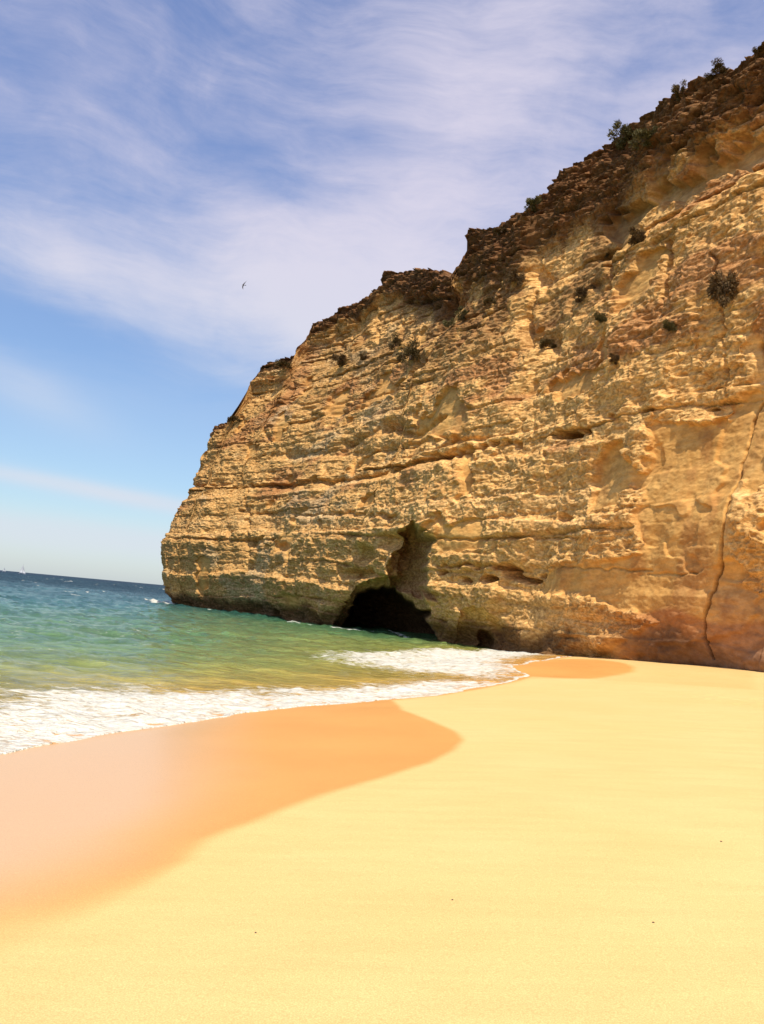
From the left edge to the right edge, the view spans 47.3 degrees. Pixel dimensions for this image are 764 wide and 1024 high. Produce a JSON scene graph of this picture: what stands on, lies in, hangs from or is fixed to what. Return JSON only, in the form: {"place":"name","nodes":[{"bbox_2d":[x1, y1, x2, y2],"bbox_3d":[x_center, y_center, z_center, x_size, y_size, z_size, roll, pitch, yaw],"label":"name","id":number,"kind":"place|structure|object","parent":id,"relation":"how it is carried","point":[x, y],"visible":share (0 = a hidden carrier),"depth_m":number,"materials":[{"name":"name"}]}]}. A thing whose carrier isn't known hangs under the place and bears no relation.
{"place":"outdoors","nodes":[
{"label":"outdoors","id":0,"kind":"place"},
{"bbox_2d":[0,570,570,754],"bbox_3d":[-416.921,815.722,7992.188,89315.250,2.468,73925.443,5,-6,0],"label":"sea","id":1,"kind":"structure","parent":0,"point":[87,657],"depth_m":34.73,"materials":[{"name":"liquid"}]},
{"bbox_2d":[19,564,24,573],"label":"sailing boat","id":2,"kind":"object","parent":1,"relation":"on","point":[21,570],"visible":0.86,"depth_m":1246.21,"materials":[{"name":"grey"}]},
{"bbox_2d":[0,656,763,1023],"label":"beach","id":3,"kind":"structure","parent":0,"point":[548,842],"depth_m":6.91,"materials":[{"name":"beige sand"}]},
{"bbox_2d":[0,0,763,584],"label":"sky","id":4,"kind":"structure","parent":0,"point":[160,159],"materials":[{"name":"blue"}]},
{"bbox_2d":[161,41,763,671],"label":"cliff","id":5,"kind":"structure","parent":0,"point":[493,475],"depth_m":66.92,"materials":[{"name":"stone"}]},
{"bbox_2d":[226,415,242,421],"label":"shrub","id":6,"kind":"object","parent":5,"relation":"on","point":[233,417],"visible":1,"depth_m":126.70,"materials":[{"name":"green plant"}]},
{"bbox_2d":[274,359,292,368],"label":"shrub","id":7,"kind":"object","parent":5,"relation":"on","point":[278,363],"visible":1,"depth_m":123.92,"materials":[{"name":"green plant"}]},
{"bbox_2d":[332,353,345,366],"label":"shrub","id":8,"kind":"object","parent":5,"relation":"on","point":[340,359],"visible":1,"depth_m":113.51,"materials":[{"name":"green plant"}]},
{"bbox_2d":[359,353,366,360],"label":"shrub","id":9,"kind":"object","parent":5,"relation":"on","point":[362,357],"visible":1,"depth_m":109.30,"materials":[{"name":"green plant"}]},
{"bbox_2d":[388,331,403,349],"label":"shrub","id":10,"kind":"object","parent":5,"relation":"on","point":[396,341],"visible":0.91,"depth_m":100.08,"materials":[{"name":"green plant"}]},
{"bbox_2d":[394,337,420,363],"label":"shrub","id":11,"kind":"object","parent":5,"relation":"on","point":[413,351],"visible":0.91,"depth_m":93.06,"materials":[{"name":"green plant"}]},
{"bbox_2d":[442,318,455,327],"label":"shrub","id":12,"kind":"object","parent":5,"relation":"on","point":[446,323],"visible":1,"depth_m":86.10,"materials":[{"name":"green plant"}]},
{"bbox_2d":[455,306,468,321],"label":"shrub","id":13,"kind":"object","parent":5,"relation":"on","point":[462,313],"visible":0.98,"depth_m":86.19,"materials":[{"name":"green plant"}]},
{"bbox_2d":[483,297,495,305],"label":"shrub","id":14,"kind":"object","parent":5,"relation":"on","point":[488,300],"visible":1,"depth_m":79.36,"materials":[{"name":"green plant"}]},
{"bbox_2d":[493,227,507,235],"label":"shrub","id":15,"kind":"object","parent":5,"relation":"on","point":[499,231],"visible":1,"depth_m":84.98,"materials":[{"name":"green plant"}]},
{"bbox_2d":[506,269,525,286],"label":"shrub","id":16,"kind":"object","parent":5,"relation":"on","point":[516,277],"visible":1,"depth_m":76.55,"materials":[{"name":"green plant"}]},
{"bbox_2d":[524,195,542,212],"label":"shrub","id":17,"kind":"object","parent":5,"relation":"on","point":[531,203],"visible":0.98,"depth_m":78.21,"materials":[{"name":"green plant"}]},
{"bbox_2d":[538,338,556,348],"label":"shrub","id":18,"kind":"object","parent":5,"relation":"on","point":[544,342],"visible":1,"depth_m":70.59,"materials":[{"name":"green plant"}]},
{"bbox_2d":[573,284,595,302],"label":"shrub","id":19,"kind":"object","parent":5,"relation":"on","point":[581,292],"visible":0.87,"depth_m":67.00,"materials":[{"name":"green plant"}]},
{"bbox_2d":[593,311,607,322],"bbox_3d":[15.767,-13.921,62.518,1.151,1.007,1.390,1,-7,33],"label":"shrub","id":20,"kind":"object","parent":5,"relation":"on","point":[599,317],"visible":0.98,"depth_m":62.27,"materials":[{"name":"green plant"}]},
{"bbox_2d":[609,353,619,364],"bbox_3d":[15.544,-10.253,58.450,0.793,0.771,0.903,3,-6,20],"label":"shrub","id":21,"kind":"object","parent":5,"relation":"on","point":[614,358],"visible":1,"depth_m":58.40,"materials":[{"name":"green plant"}]},
{"bbox_2d":[606,120,632,149],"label":"shrub","id":22,"kind":"object","parent":5,"relation":"on","point":[625,132],"visible":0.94,"depth_m":70.50,"materials":[{"name":"green plant"}]},
{"bbox_2d":[628,226,646,246],"bbox_3d":[18.079,-19.422,61.906,1.402,1.499,1.597,4,-6,10],"label":"shrub","id":23,"kind":"object","parent":5,"relation":"on","point":[637,236],"visible":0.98,"depth_m":61.74,"materials":[{"name":"green plant"}]},
{"bbox_2d":[627,125,660,149],"bbox_3d":[19.482,-27.604,64.564,2.628,1.786,2.177,4,-6,14],"label":"shrub","id":24,"kind":"object","parent":5,"relation":"on","point":[642,134],"visible":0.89,"depth_m":64.25,"materials":[{"name":"green plant"}]},
{"bbox_2d":[662,318,676,331],"bbox_3d":[17.977,-11.606,54.404,1.002,0.986,1.210,3,-7,23],"label":"shrub","id":25,"kind":"object","parent":5,"relation":"on","point":[669,326],"visible":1,"depth_m":54.16,"materials":[{"name":"green plant"}]},
{"bbox_2d":[671,80,686,100],"bbox_3d":[21.721,-31.064,64.198,1.208,1.493,1.142,6,-6,-4],"label":"shrub","id":26,"kind":"object","parent":5,"relation":"on","point":[676,90],"visible":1,"depth_m":64.02,"materials":[{"name":"green plant"}]},
{"bbox_2d":[704,57,729,79],"bbox_3d":[23.507,-30.804,60.951,1.774,1.070,1.876,6,-6,-8],"label":"shrub","id":27,"kind":"object","parent":5,"relation":"on","point":[718,68],"visible":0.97,"depth_m":60.64,"materials":[{"name":"green plant"}]},
{"bbox_2d":[706,270,739,307],"bbox_3d":[20.191,-13.093,51.446,2.086,2.739,2.377,6,-6,-5],"label":"shrub","id":28,"kind":"object","parent":5,"relation":"on","point":[715,289],"visible":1,"depth_m":51.01,"materials":[{"name":"green plant"}]},
{"bbox_2d":[752,45,763,52],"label":"shrub","id":29,"kind":"object","parent":5,"relation":"on","point":[759,48],"visible":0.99,"depth_m":56.89,"materials":[{"name":"green plant"}]}
]}

